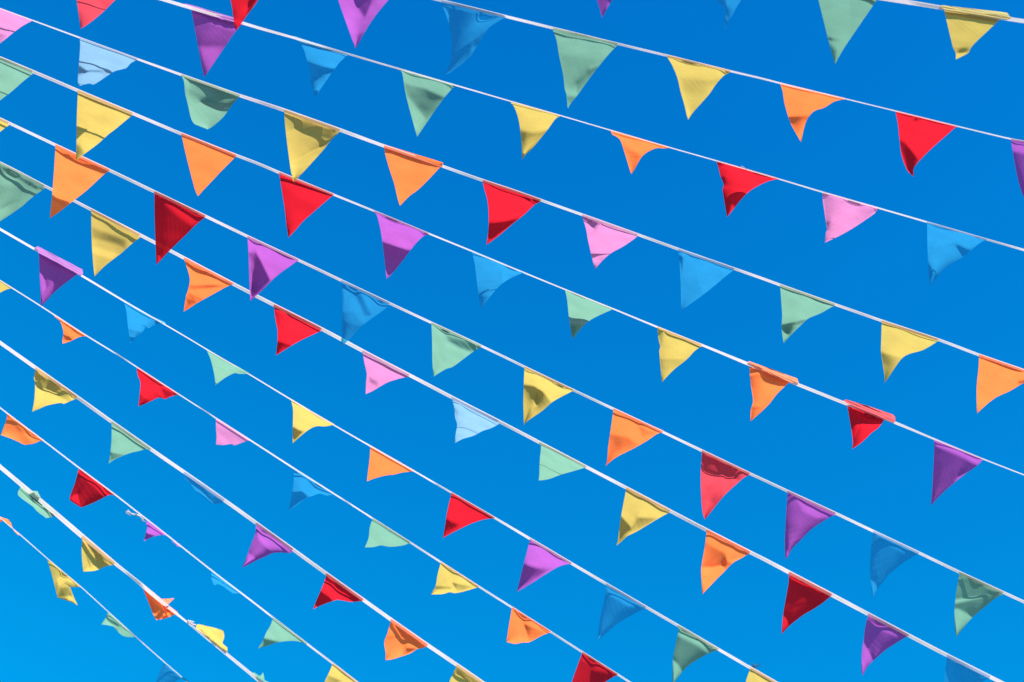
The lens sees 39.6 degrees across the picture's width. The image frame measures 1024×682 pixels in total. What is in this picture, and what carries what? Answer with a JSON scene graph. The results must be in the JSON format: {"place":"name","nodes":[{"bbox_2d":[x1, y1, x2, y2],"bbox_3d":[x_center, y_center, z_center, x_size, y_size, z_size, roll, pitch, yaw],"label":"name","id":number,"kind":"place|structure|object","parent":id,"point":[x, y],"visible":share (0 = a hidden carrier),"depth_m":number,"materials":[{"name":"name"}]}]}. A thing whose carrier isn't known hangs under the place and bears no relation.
{"place":"outdoors","nodes":[
{"label":"outdoors","id":0,"kind":"place"},
{"bbox_2d":[0,517,189,681],"bbox_3d":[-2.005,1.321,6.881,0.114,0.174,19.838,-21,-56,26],"label":"bunting string","id":1,"kind":"object","parent":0,"point":[63,581],"visible":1,"depth_m":6.81,"materials":[{"name":"multicoloured fabric"}]},
{"bbox_2d":[0,464,266,681],"bbox_3d":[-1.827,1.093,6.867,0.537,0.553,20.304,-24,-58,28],"label":"bunting string","id":2,"kind":"object","parent":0,"point":[95,557],"visible":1,"depth_m":6.63,"materials":[{"name":"multicoloured fabric"}]},
{"bbox_2d":[0,407,357,681],"bbox_3d":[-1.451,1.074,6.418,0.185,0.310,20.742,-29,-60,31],"label":"bunting string","id":3,"kind":"object","parent":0,"point":[87,489],"visible":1,"depth_m":6.35,"materials":[{"name":"multicoloured fabric"}]},
{"bbox_2d":[0,341,483,681],"bbox_3d":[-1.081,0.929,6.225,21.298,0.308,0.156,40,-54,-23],"label":"bunting string","id":4,"kind":"object","parent":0,"point":[401,640],"visible":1,"depth_m":6.28,"materials":[{"name":"multicoloured fabric"}]},
{"bbox_2d":[0,280,629,681],"bbox_3d":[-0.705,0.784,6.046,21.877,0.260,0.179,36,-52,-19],"label":"bunting string","id":5,"kind":"object","parent":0,"point":[526,628],"visible":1,"depth_m":6.14,"materials":[{"name":"multicoloured fabric"}]},
{"bbox_2d":[0,228,776,681],"bbox_3d":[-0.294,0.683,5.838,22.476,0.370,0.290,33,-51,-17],"label":"bunting string","id":6,"kind":"object","parent":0,"point":[56,272],"visible":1,"depth_m":5.93,"materials":[{"name":"fabric"}]},
{"bbox_2d":[0,162,1003,681],"bbox_3d":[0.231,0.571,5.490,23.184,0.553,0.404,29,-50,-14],"label":"bunting string","id":7,"kind":"object","parent":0,"point":[114,238],"visible":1,"depth_m":5.60,"materials":[{"name":"multicoloured fabric"}]},
{"bbox_2d":[0,118,1023,636],"bbox_3d":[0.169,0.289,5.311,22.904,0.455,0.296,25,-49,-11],"label":"bunting string","id":8,"kind":"object","parent":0,"point":[74,178],"visible":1,"depth_m":5.36,"materials":[{"name":"multicoloured fabric"}]},
{"bbox_2d":[0,8,1023,412],"bbox_3d":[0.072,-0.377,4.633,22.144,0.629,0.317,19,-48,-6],"label":"bunting string","id":9,"kind":"object","parent":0,"point":[308,138],"visible":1,"depth_m":4.83,"materials":[{"name":"multicoloured fabric"}]},
{"bbox_2d":[0,56,1023,504],"bbox_3d":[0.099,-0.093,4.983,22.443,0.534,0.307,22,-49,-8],"label":"bunting string","id":10,"kind":"object","parent":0,"point":[98,120],"visible":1,"depth_m":5.00,"materials":[{"name":"multicoloured fabric"}]},
{"bbox_2d":[0,0,1023,681],"label":"sky","id":11,"kind":"structure","parent":0,"point":[901,57],"materials":[{"name":"blue"}]},
{"bbox_2d":[77,0,1023,285],"bbox_3d":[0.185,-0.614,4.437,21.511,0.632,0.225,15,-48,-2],"label":"bunting string","id":12,"kind":"object","parent":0,"point":[427,94],"visible":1,"depth_m":4.59,"materials":[{"name":"fabric"}]},
{"bbox_2d":[231,0,1023,196],"bbox_3d":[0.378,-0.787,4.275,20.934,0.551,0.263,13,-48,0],"label":"bunting string","id":13,"kind":"object","parent":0,"point":[582,57],"visible":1,"depth_m":4.40,"materials":[{"name":"multicoloured fabric"}]},
{"bbox_2d":[597,0,1023,63],"bbox_3d":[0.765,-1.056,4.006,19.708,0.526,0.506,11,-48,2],"label":"bunting string","id":14,"kind":"object","parent":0,"point":[968,28],"visible":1,"depth_m":4.18,"materials":[{"name":"fabric"}]}
]}

